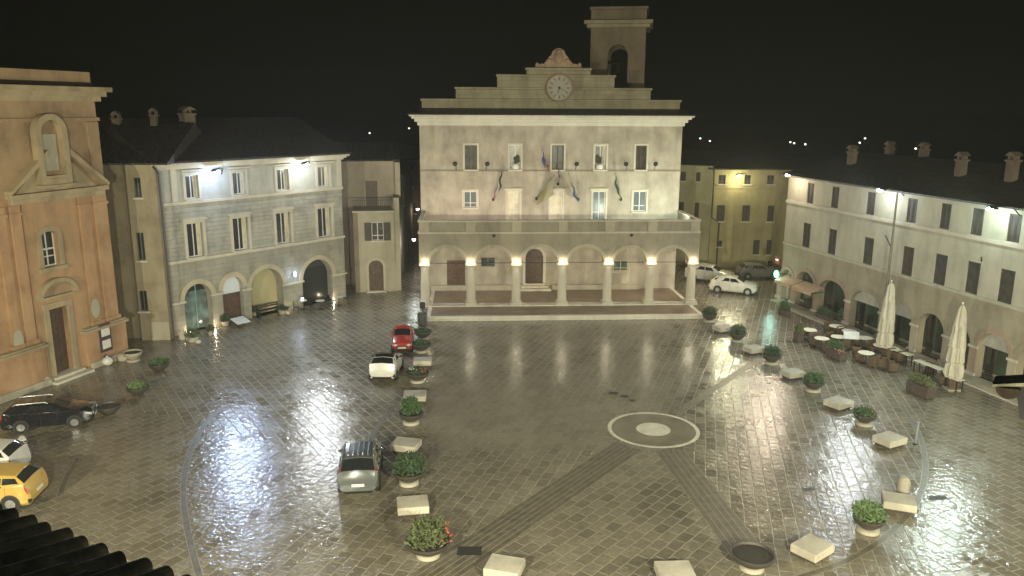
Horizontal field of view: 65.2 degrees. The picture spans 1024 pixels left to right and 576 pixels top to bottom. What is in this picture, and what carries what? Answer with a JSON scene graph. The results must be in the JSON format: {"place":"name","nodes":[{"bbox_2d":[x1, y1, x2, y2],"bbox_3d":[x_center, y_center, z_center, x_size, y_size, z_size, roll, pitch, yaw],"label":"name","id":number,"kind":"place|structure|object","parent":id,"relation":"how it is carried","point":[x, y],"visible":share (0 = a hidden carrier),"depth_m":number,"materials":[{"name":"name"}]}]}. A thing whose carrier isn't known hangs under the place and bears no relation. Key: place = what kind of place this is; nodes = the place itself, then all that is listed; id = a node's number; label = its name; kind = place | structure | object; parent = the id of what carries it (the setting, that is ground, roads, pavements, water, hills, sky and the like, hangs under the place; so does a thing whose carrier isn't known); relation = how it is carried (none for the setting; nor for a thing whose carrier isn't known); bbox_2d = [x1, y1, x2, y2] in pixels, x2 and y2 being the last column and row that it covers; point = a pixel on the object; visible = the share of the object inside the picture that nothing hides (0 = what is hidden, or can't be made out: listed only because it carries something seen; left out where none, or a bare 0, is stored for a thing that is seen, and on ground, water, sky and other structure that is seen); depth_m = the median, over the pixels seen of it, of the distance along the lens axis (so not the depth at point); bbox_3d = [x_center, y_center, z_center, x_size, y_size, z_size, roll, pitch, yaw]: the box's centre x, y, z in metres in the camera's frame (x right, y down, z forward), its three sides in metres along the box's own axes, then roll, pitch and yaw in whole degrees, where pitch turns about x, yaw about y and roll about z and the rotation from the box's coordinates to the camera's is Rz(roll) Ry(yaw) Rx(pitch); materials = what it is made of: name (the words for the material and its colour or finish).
{"place":"outdoors","nodes":[
{"label":"outdoors","id":0,"kind":"place"},
{"bbox_2d":[0,503,190,575],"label":"roof","id":1,"kind":"structure","parent":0,"point":[30,545],"depth_m":5.57,"materials":[{"name":"tile"}]},
{"bbox_2d":[992,375,1023,419],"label":"gutter","id":2,"kind":"object","parent":1,"relation":"attached to","point":[1009,386],"visible":1,"depth_m":8.77,"materials":[{"name":"metal"}]},
{"bbox_2d":[417,302,426,325],"bbox_3d":[-6.704,1.959,59.734,0.760,1.700,0.820,0,13,0],"label":"waste bin","id":3,"kind":"object","parent":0,"point":[422,318],"visible":1,"depth_m":59.59,"materials":[{"name":"black metal"}]},
{"bbox_2d":[0,246,1023,575],"bbox_3d":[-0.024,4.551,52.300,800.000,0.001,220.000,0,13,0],"label":"paved square","id":4,"kind":"structure","parent":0,"point":[514,414],"depth_m":38.61,"materials":[{"name":"stone"}]},
{"bbox_2d":[0,438,31,462],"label":"white hatchback","id":5,"kind":"object","parent":4,"relation":"on","point":[13,450],"visible":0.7,"depth_m":35.17,"materials":[{"name":"paint"}]},
{"bbox_2d":[0,462,48,510],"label":"yellow hatchback","id":6,"kind":"object","parent":4,"relation":"on","point":[21,484],"visible":0.95,"depth_m":32.27,"materials":[{"name":"yellow paint"}]},
{"bbox_2d":[0,394,97,433],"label":"estate car","id":7,"kind":"object","parent":4,"relation":"on","point":[21,415],"visible":1,"depth_m":40.17,"materials":[{"name":"black paint"}]},
{"bbox_2d":[0,67,128,403],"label":"church","id":8,"kind":"structure","parent":4,"relation":"on","point":[58,300],"depth_m":46.30,"materials":[{"name":"paint"}]},
{"bbox_2d":[41,231,55,266],"bbox_3d":[-27.111,-2.296,46.549,0.070,2.056,1.096,5,13,18],"label":"window","id":9,"kind":"structure","parent":8,"relation":"in","point":[47,238],"depth_m":46.72,"materials":[{"name":"white paint"}]},
{"bbox_2d":[49,307,68,372],"bbox_3d":[-27.182,3.081,47.760,0.090,3.998,1.233,5,13,18],"label":"door","id":10,"kind":"structure","parent":8,"relation":"in","point":[56,315],"depth_m":47.91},
{"bbox_2d":[98,322,112,352],"bbox_3d":[-25.575,3.107,50.341,0.090,1.800,0.900,5,13,18],"label":"notice board","id":11,"kind":"object","parent":8,"relation":"attached to","point":[105,337],"visible":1,"depth_m":50.30,"materials":[{"name":"paper"}]},
{"bbox_2d":[97,401,120,414],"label":"planter","id":12,"kind":"object","parent":4,"relation":"on","point":[109,408],"visible":0.98,"depth_m":42.21,"materials":[{"name":"stone"}]},
{"bbox_2d":[122,349,142,362],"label":"planter","id":13,"kind":"object","parent":4,"relation":"on","point":[131,355],"visible":1,"depth_m":50.91,"materials":[{"name":"stone"}]},
{"bbox_2d":[126,380,149,395],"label":"planter","id":14,"kind":"object","parent":4,"relation":"on","point":[137,388],"visible":1,"depth_m":44.90,"materials":[{"name":"stone"}]},
{"bbox_2d":[99,108,201,339],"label":"side house","id":15,"kind":"structure","parent":4,"relation":"on","point":[137,233],"depth_m":54.69,"materials":[{"name":"paint"}]},
{"bbox_2d":[136,233,147,262],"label":"window","id":16,"kind":"structure","parent":15,"relation":"in","point":[140,238],"depth_m":54.44,"materials":[{"name":"grey glass"}]},
{"bbox_2d":[148,357,170,371],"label":"planter","id":17,"kind":"object","parent":4,"relation":"on","point":[157,364],"visible":1,"depth_m":49.01,"materials":[{"name":"stone"}]},
{"bbox_2d":[97,106,351,335],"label":"corner palazzo","id":18,"kind":"structure","parent":4,"relation":"on","point":[258,221],"depth_m":60.77,"materials":[{"name":"stone"}]},
{"bbox_2d":[185,175,201,200],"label":"window","id":19,"kind":"structure","parent":18,"relation":"in","point":[191,186],"depth_m":56.41,"materials":[{"name":"white paint"}]},
{"bbox_2d":[186,223,206,259],"bbox_3d":[-22.629,-3.365,57.040,0.460,2.567,1.503,10,16,37],"label":"window","id":20,"kind":"structure","parent":18,"relation":"in","point":[193,229],"depth_m":57.22,"materials":[{"name":"glass"}]},
{"bbox_2d":[223,291,241,317],"bbox_3d":[-21.322,1.447,60.572,0.080,2.179,1.743,10,16,37],"label":"door","id":21,"kind":"structure","parent":18,"relation":"in","point":[231,301],"depth_m":60.65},
{"bbox_2d":[232,172,248,196],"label":"window","id":22,"kind":"structure","parent":18,"relation":"in","point":[238,181],"depth_m":59.31,"materials":[{"name":"white paint"}]},
{"bbox_2d":[233,217,251,252],"bbox_3d":[-20.349,-3.994,59.868,0.460,2.567,1.584,10,16,37],"label":"window","id":23,"kind":"structure","parent":18,"relation":"in","point":[239,224],"depth_m":60.06,"materials":[{"name":"white paint"}]},
{"bbox_2d":[276,169,291,192],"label":"window","id":24,"kind":"structure","parent":18,"relation":"in","point":[281,173],"depth_m":62.27,"materials":[{"name":"white paint"}]},
{"bbox_2d":[275,212,293,245],"bbox_3d":[-17.993,-4.645,62.795,0.460,2.567,1.618,10,16,37],"label":"window","id":25,"kind":"structure","parent":18,"relation":"in","point":[281,218],"depth_m":62.99,"materials":[{"name":"glass"}]},
{"bbox_2d":[317,166,331,188],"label":"window","id":26,"kind":"structure","parent":18,"relation":"in","point":[322,171],"depth_m":65.33,"materials":[{"name":"glass"}]},
{"bbox_2d":[318,207,333,239],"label":"window","id":27,"kind":"structure","parent":18,"relation":"in","point":[323,213],"depth_m":66.11,"materials":[{"name":"white paint"}]},
{"bbox_2d":[337,441,383,493],"bbox_3d":[-6.639,7.552,35.076,1.999,1.775,3.956,-1,13,-7],"label":"suv","id":28,"kind":"object","parent":4,"relation":"on","point":[360,465],"visible":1,"depth_m":33.37,"materials":[{"name":"grey paint"}]},
{"bbox_2d":[336,142,400,292],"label":"terrace house","id":29,"kind":"structure","parent":4,"relation":"on","point":[370,171],"depth_m":71.14,"materials":[{"name":"beige paint"}]},
{"bbox_2d":[365,181,377,205],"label":"terrace door","id":30,"kind":"structure","parent":29,"relation":"in","point":[371,186],"depth_m":72.15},
{"bbox_2d":[369,260,383,289],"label":"door","id":31,"kind":"structure","parent":29,"relation":"in","point":[376,280],"depth_m":70.51,"materials":[{"name":"brown wood"}]},
{"bbox_2d":[370,222,384,241],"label":"window","id":32,"kind":"structure","parent":29,"relation":"in","point":[377,227],"depth_m":69.59,"materials":[{"name":"glass"}]},
{"bbox_2d":[369,352,403,379],"bbox_3d":[-7.673,4.540,48.896,1.910,1.528,3.357,1,13,1],"label":"city car","id":33,"kind":"object","parent":4,"relation":"on","point":[385,365],"visible":1,"depth_m":47.43,"materials":[{"name":"white paint"}]},
{"bbox_2d":[390,324,414,351],"bbox_3d":[-7.423,3.386,54.262,1.706,1.410,3.157,-1,13,-6],"label":"red car","id":34,"kind":"object","parent":4,"relation":"on","point":[402,337],"visible":0.91,"depth_m":53.44,"materials":[{"name":"paint"}]},
{"bbox_2d":[391,158,415,279],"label":"alley house","id":35,"kind":"structure","parent":4,"relation":"on","point":[406,214],"depth_m":82.10,"materials":[{"name":"paint"}]},
{"bbox_2d":[390,436,421,454],"bbox_3d":[-5.042,7.520,38.047,1.250,0.460,1.050,3,13,14],"label":"stone bench","id":36,"kind":"object","parent":4,"relation":"on","point":[399,444],"visible":0.9,"depth_m":37.75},
{"bbox_2d":[391,450,427,487],"bbox_3d":[-4.412,7.750,34.616,1.574,1.535,1.539,0,13,0],"label":"planter","id":37,"kind":"object","parent":4,"relation":"on","point":[408,471],"visible":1,"depth_m":34.31,"materials":[{"name":"stone"}]},
{"bbox_2d":[398,395,423,425],"bbox_3d":[-5.207,6.226,41.184,1.320,1.595,1.320,0,13,0],"label":"planter","id":38,"kind":"object","parent":4,"relation":"on","point":[410,412],"visible":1,"depth_m":40.96,"materials":[{"name":"stone"}]},
{"bbox_2d":[397,494,428,517],"bbox_3d":[-4.001,8.826,32.308,1.250,0.460,1.050,-2,13,-10],"label":"stone bench","id":39,"kind":"object","parent":4,"relation":"on","point":[413,506],"visible":1,"depth_m":31.94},
{"bbox_2d":[403,390,426,402],"bbox_3d":[-5.392,6.059,44.481,1.250,0.460,1.050,0,13,-3],"label":"stone bench","id":40,"kind":"object","parent":4,"relation":"on","point":[420,395],"visible":0.76,"depth_m":44.22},
{"bbox_2d":[405,366,429,383],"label":"planter","id":41,"kind":"object","parent":4,"relation":"on","point":[415,375],"visible":1,"depth_m":47.21,"materials":[{"name":"stone"}]},
{"bbox_2d":[412,338,430,353],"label":"planter","id":42,"kind":"object","parent":4,"relation":"on","point":[421,346],"visible":1,"depth_m":52.98,"materials":[{"name":"stone"}]},
{"bbox_2d":[413,357,431,367],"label":"stone bench","id":43,"kind":"object","parent":4,"relation":"on","point":[423,362],"visible":0.97,"depth_m":50.12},
{"bbox_2d":[413,327,431,339],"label":"planter","id":44,"kind":"object","parent":4,"relation":"on","point":[423,333],"visible":0.95,"depth_m":55.97,"materials":[{"name":"stone"}]},
{"bbox_2d":[404,513,452,561],"bbox_3d":[-3.028,8.998,29.023,1.763,1.586,1.680,0,13,0],"label":"planter","id":45,"kind":"object","parent":4,"relation":"on","point":[427,539],"visible":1,"depth_m":28.73,"materials":[{"name":"stone"}]},
{"bbox_2d":[399,144,465,245],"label":"lane end house","id":46,"kind":"structure","parent":4,"relation":"on","point":[410,152],"depth_m":92.40,"materials":[{"name":"black"}]},
{"bbox_2d":[57,358,927,575],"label":"paving bands","id":47,"kind":"object","parent":4,"relation":"on","point":[726,534],"visible":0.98,"depth_m":33.16,"materials":[{"name":"stone"}]},
{"bbox_2d":[56,358,928,575],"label":"paving joints","id":48,"kind":"object","parent":4,"relation":"on","point":[571,499],"visible":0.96,"depth_m":33.23,"materials":[{"name":"stone"}]},
{"bbox_2d":[483,553,524,575],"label":"stone bench","id":49,"kind":"object","parent":4,"relation":"on","point":[500,565],"visible":1,"depth_m":27.78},
{"bbox_2d":[407,48,702,321],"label":"town hall","id":50,"kind":"structure","parent":4,"relation":"on","point":[598,250],"depth_m":67.79,"materials":[{"name":"stone"}]},
{"bbox_2d":[447,260,464,284],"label":"door","id":51,"kind":"structure","parent":50,"relation":"in","point":[456,270],"depth_m":69.83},
{"bbox_2d":[462,191,477,208],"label":"window","id":52,"kind":"structure","parent":50,"relation":"in","point":[470,197],"depth_m":68.51,"materials":[{"name":"white paint"}]},
{"bbox_2d":[463,145,478,170],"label":"window","id":53,"kind":"structure","parent":50,"relation":"in","point":[470,150],"depth_m":67.70,"materials":[{"name":"wood"}]},
{"bbox_2d":[507,191,519,219],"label":"window","id":54,"kind":"structure","parent":50,"relation":"in","point":[513,199],"depth_m":68.85,"materials":[{"name":"white paint"}]},
{"bbox_2d":[508,145,521,170],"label":"window","id":55,"kind":"structure","parent":50,"relation":"in","point":[515,150],"depth_m":67.93,"materials":[{"name":"white paint"}]},
{"bbox_2d":[525,249,542,282],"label":"main door","id":56,"kind":"structure","parent":50,"relation":"in","point":[533,271],"depth_m":70.17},
{"bbox_2d":[535,174,554,204],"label":"flag","id":57,"kind":"object","parent":50,"relation":"attached to","point":[546,192],"visible":1,"depth_m":67.53,"materials":[{"name":"beige fabric"}]},
{"bbox_2d":[550,191,561,219],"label":"window","id":58,"kind":"structure","parent":50,"relation":"in","point":[556,200],"depth_m":69.08,"materials":[{"name":"white paint"}]},
{"bbox_2d":[550,145,564,170],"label":"window","id":59,"kind":"structure","parent":50,"relation":"in","point":[557,150],"depth_m":68.18,"materials":[{"name":"grey glass"}]},
{"bbox_2d":[592,191,604,219],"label":"window","id":60,"kind":"structure","parent":50,"relation":"in","point":[598,211],"depth_m":69.27,"materials":[{"name":"glass"}]},
{"bbox_2d":[593,145,607,170],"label":"window","id":61,"kind":"structure","parent":50,"relation":"in","point":[599,150],"depth_m":68.35,"materials":[{"name":"white paint"}]},
{"bbox_2d":[631,191,647,212],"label":"window","id":62,"kind":"structure","parent":50,"relation":"in","point":[639,199],"depth_m":69.35,"materials":[{"name":"white paint"}]},
{"bbox_2d":[634,146,647,170],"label":"window","id":63,"kind":"structure","parent":50,"relation":"in","point":[640,150],"depth_m":68.51,"materials":[{"name":"wood"}]},
{"bbox_2d":[584,6,652,164],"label":"bell tower","id":64,"kind":"structure","parent":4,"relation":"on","point":[612,29],"depth_m":72.86,"materials":[{"name":"stone"}]},
{"bbox_2d":[612,414,695,445],"bbox_3d":[7.203,7.198,40.769,4.200,0.001,4.200,0,13,0],"label":"paving disc","id":65,"kind":"object","parent":4,"relation":"on","point":[681,432],"visible":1,"depth_m":40.60,"materials":[{"name":"stone"}]},
{"bbox_2d":[608,412,699,447],"bbox_3d":[7.203,7.197,40.768,4.640,0.001,4.640,0,13,0],"label":"paving ring","id":66,"kind":"object","parent":65,"relation":"on","point":[654,429],"visible":1,"depth_m":40.70,"materials":[{"name":"stone"}]},
{"bbox_2d":[654,560,695,575],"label":"stone bench","id":67,"kind":"object","parent":4,"relation":"on","point":[675,568],"visible":1,"depth_m":27.66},
{"bbox_2d":[457,392,947,554],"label":"drain covers","id":68,"kind":"object","parent":4,"relation":"on","point":[469,550],"visible":1,"depth_m":29.74,"materials":[{"name":"metal"}]},
{"bbox_2d":[675,149,732,265],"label":"greenish house","id":69,"kind":"structure","parent":4,"relation":"on","point":[696,186],"depth_m":81.03,"materials":[{"name":"paint"}]},
{"bbox_2d":[684,263,734,279],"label":"white car","id":70,"kind":"object","parent":4,"relation":"on","point":[705,271],"visible":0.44,"depth_m":75.19,"materials":[{"name":"paint"}]},
{"bbox_2d":[702,306,717,322],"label":"planter","id":71,"kind":"object","parent":4,"relation":"on","point":[709,314],"visible":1,"depth_m":60.95,"materials":[{"name":"stone"}]},
{"bbox_2d":[708,274,758,295],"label":"white car","id":72,"kind":"object","parent":4,"relation":"on","point":[718,283],"visible":1,"depth_m":70.40,"materials":[{"name":"paint"}]},
{"bbox_2d":[727,323,746,342],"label":"planter","id":73,"kind":"object","parent":4,"relation":"on","point":[737,333],"visible":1,"depth_m":55.83,"materials":[{"name":"stone"}]},
{"bbox_2d":[729,541,775,574],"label":"planter","id":74,"kind":"object","parent":4,"relation":"on","point":[752,558],"visible":1,"depth_m":28.29,"materials":[{"name":"stone"}]},
{"bbox_2d":[742,344,764,355],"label":"stone bench","id":75,"kind":"object","parent":4,"relation":"on","point":[754,349],"visible":0.81,"depth_m":53.17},
{"bbox_2d":[734,262,779,279],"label":"pale car","id":76,"kind":"object","parent":4,"relation":"on","point":[747,270],"visible":0.85,"depth_m":76.30,"materials":[{"name":"silver metal"}]},
{"bbox_2d":[762,344,782,365],"bbox_3d":[16.607,4.244,51.178,1.500,1.265,1.270,0,13,0],"label":"planter","id":77,"kind":"object","parent":4,"relation":"on","point":[771,355],"visible":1,"depth_m":50.93,"materials":[{"name":"stone"}]},
{"bbox_2d":[708,156,839,267],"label":"yellow house","id":78,"kind":"structure","parent":4,"relation":"on","point":[748,216],"depth_m":80.90,"materials":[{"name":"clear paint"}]},
{"bbox_2d":[780,368,805,379],"bbox_3d":[17.058,5.242,48.607,1.150,0.460,0.950,-4,14,-19],"label":"stone bench","id":79,"kind":"object","parent":4,"relation":"on","point":[792,373],"visible":0.9,"depth_m":48.31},
{"bbox_2d":[793,321,805,341],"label":"box planter","id":80,"kind":"object","parent":4,"relation":"on","point":[798,334],"visible":1,"depth_m":55.94,"materials":[{"name":"brown wood"}]},
{"bbox_2d":[790,533,834,564],"bbox_3d":[10.998,9.585,29.304,1.250,0.460,1.050,-9,16,-37],"label":"stone bench","id":81,"kind":"object","parent":4,"relation":"on","point":[812,549],"visible":1,"depth_m":29.09,"materials":[{"name":"stone"}]},
{"bbox_2d":[802,371,826,392],"bbox_3d":[17.434,5.351,46.298,1.339,1.271,1.475,0,13,0],"label":"planter","id":82,"kind":"object","parent":4,"relation":"on","point":[813,382],"visible":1,"depth_m":46.02,"materials":[{"name":"stone"}]},
{"bbox_2d":[815,307,834,320],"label":"box planter","id":83,"kind":"object","parent":4,"relation":"on","point":[824,313],"visible":1,"depth_m":61.53,"materials":[{"name":"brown wood"}]},
{"bbox_2d":[826,340,846,361],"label":"box planter","id":84,"kind":"object","parent":4,"relation":"on","point":[835,349],"visible":1,"depth_m":52.04,"materials":[{"name":"brown wood"}]},
{"bbox_2d":[823,395,853,411],"bbox_3d":[17.863,6.344,43.763,1.250,0.460,1.050,-8,15,-31],"label":"stone bench","id":85,"kind":"object","parent":4,"relation":"on","point":[837,403],"visible":1,"depth_m":43.49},
{"bbox_2d":[850,404,877,427],"bbox_3d":[18.244,6.571,41.423,1.266,1.055,1.305,0,13,0],"label":"planter","id":86,"kind":"object","parent":4,"relation":"on","point":[864,416],"visible":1,"depth_m":41.15,"materials":[{"name":"stone"}]},
{"bbox_2d":[850,498,889,536],"bbox_3d":[13.815,8.780,30.898,1.499,1.356,1.400,0,13,0],"label":"planter","id":87,"kind":"object","parent":4,"relation":"on","point":[870,518],"visible":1,"depth_m":30.66,"materials":[{"name":"stone"}]},
{"bbox_2d":[875,280,894,356],"bbox_3d":[24.603,1.997,52.423,1.056,5.180,1.056,-3,13,-12],"label":"parasol","id":88,"kind":"object","parent":4,"relation":"on","point":[885,334],"visible":0.96,"depth_m":52.18,"materials":[{"name":"fabric"}]},
{"bbox_2d":[872,431,907,449],"bbox_3d":[18.390,7.436,38.960,1.250,0.460,1.050,-6,14,-27],"label":"stone bench","id":89,"kind":"object","parent":4,"relation":"on","point":[889,440],"visible":1,"depth_m":38.70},
{"bbox_2d":[770,141,1023,405],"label":"arcaded building","id":90,"kind":"structure","parent":4,"relation":"on","point":[956,243],"depth_m":53.60,"materials":[{"name":"paint"}]},
{"bbox_2d":[774,275,802,287],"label":"awning","id":91,"kind":"object","parent":90,"relation":"attached to","point":[787,281],"visible":0.9,"depth_m":66.16,"materials":[{"name":"beige fabric"}]},
{"bbox_2d":[791,281,823,295],"bbox_3d":[23.579,0.027,63.796,1.215,0.610,2.602,-3,13,-14],"label":"awning","id":92,"kind":"object","parent":90,"relation":"attached to","point":[806,288],"visible":1,"depth_m":63.62,"materials":[{"name":"beige fabric"}]},
{"bbox_2d":[826,229,836,255],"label":"window","id":93,"kind":"structure","parent":90,"relation":"in","point":[833,233],"depth_m":61.65,"materials":[{"name":"wood"}]},
{"bbox_2d":[862,237,873,265],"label":"window","id":94,"kind":"structure","parent":90,"relation":"in","point":[869,242],"depth_m":57.68,"materials":[{"name":"wood"}]},
{"bbox_2d":[863,192,875,215],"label":"window","id":95,"kind":"structure","parent":90,"relation":"in","point":[871,195],"depth_m":57.15,"materials":[{"name":"wood"}]},
{"bbox_2d":[884,193,897,297],"bbox_3d":[24.944,-1.005,53.343,0.722,10.631,0.400,0,13,0],"label":"drainpipe","id":96,"kind":"object","parent":90,"relation":"attached to","point":[890,254],"visible":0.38,"depth_m":52.88,"materials":[{"name":"metal"}]},
{"bbox_2d":[901,246,914,276],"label":"window","id":97,"kind":"structure","parent":90,"relation":"in","point":[908,256],"depth_m":53.95,"materials":[{"name":"wood"}]},
{"bbox_2d":[904,198,917,223],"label":"window","id":98,"kind":"structure","parent":90,"relation":"in","point":[912,206],"depth_m":53.29,"materials":[{"name":"wood"}]},
{"bbox_2d":[933,253,947,286],"bbox_3d":[27.370,-1.120,51.123,0.270,2.072,1.239,-3,13,-14],"label":"window","id":99,"kind":"structure","parent":90,"relation":"in","point":[941,260],"depth_m":51.18,"materials":[{"name":"wood"}]},
{"bbox_2d":[936,203,951,230],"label":"window","id":100,"kind":"structure","parent":90,"relation":"in","point":[946,208],"depth_m":50.59,"materials":[{"name":"wood"}]},
{"bbox_2d":[961,261,980,295],"bbox_3d":[28.029,-0.563,48.683,0.310,2.072,1.239,-3,13,-14],"label":"window","id":101,"kind":"structure","parent":90,"relation":"in","point":[973,273],"depth_m":48.77,"materials":[{"name":"wood"}]},
{"bbox_2d":[967,208,984,236],"bbox_3d":[27.984,-3.923,48.110,0.270,1.726,1.115,-3,13,-14],"label":"window","id":102,"kind":"structure","parent":90,"relation":"in","point":[978,214],"depth_m":48.15,"materials":[{"name":"wood"}]},
{"bbox_2d":[997,269,1015,304],"bbox_3d":[28.629,-0.030,46.346,0.270,2.072,1.239,-3,13,-14],"label":"window","id":103,"kind":"structure","parent":90,"relation":"in","point":[1007,279],"depth_m":46.39,"materials":[{"name":"wood"}]},
{"bbox_2d":[1003,213,1022,244],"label":"window","id":104,"kind":"structure","parent":90,"relation":"in","point":[1015,222],"depth_m":45.65,"materials":[{"name":"wood"}]},
{"bbox_2d":[881,490,916,514],"bbox_3d":[15.841,8.822,32.784,1.250,0.460,1.050,5,14,19],"label":"stone bench","id":105,"kind":"object","parent":4,"relation":"on","point":[899,503],"visible":0.98,"depth_m":32.46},
{"bbox_2d":[896,475,910,493],"bbox_3d":[16.770,8.374,34.237,0.520,0.700,0.520,0,13,0],"label":"stone bollard","id":106,"kind":"object","parent":4,"relation":"on","point":[903,484],"visible":0.99,"depth_m":34.07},
{"bbox_2d":[906,372,936,399],"bbox_3d":[23.450,5.480,45.705,0.759,1.344,2.030,-3,13,-14],"label":"box planter","id":107,"kind":"object","parent":4,"relation":"on","point":[917,383],"visible":1,"depth_m":45.52,"materials":[{"name":"brown wood"}]},
{"bbox_2d":[941,302,966,391],"bbox_3d":[25.729,3.365,46.232,1.056,5.260,1.056,-3,13,-12],"label":"parasol","id":108,"kind":"object","parent":4,"relation":"on","point":[954,364],"visible":0.98,"depth_m":46.02,"materials":[{"name":"fabric"}]},
{"bbox_2d":[0,0,1023,116],"label":"sky","id":109,"kind":"structure","parent":0,"point":[729,58],"materials":[{"name":"black"}]},
{"bbox_2d":[96,111,1023,165],"bbox_3d":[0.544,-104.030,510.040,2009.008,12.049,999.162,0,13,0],"label":"hills","id":110,"kind":"structure","parent":0,"point":[989,138],"depth_m":472.62,"materials":[{"name":"black"}]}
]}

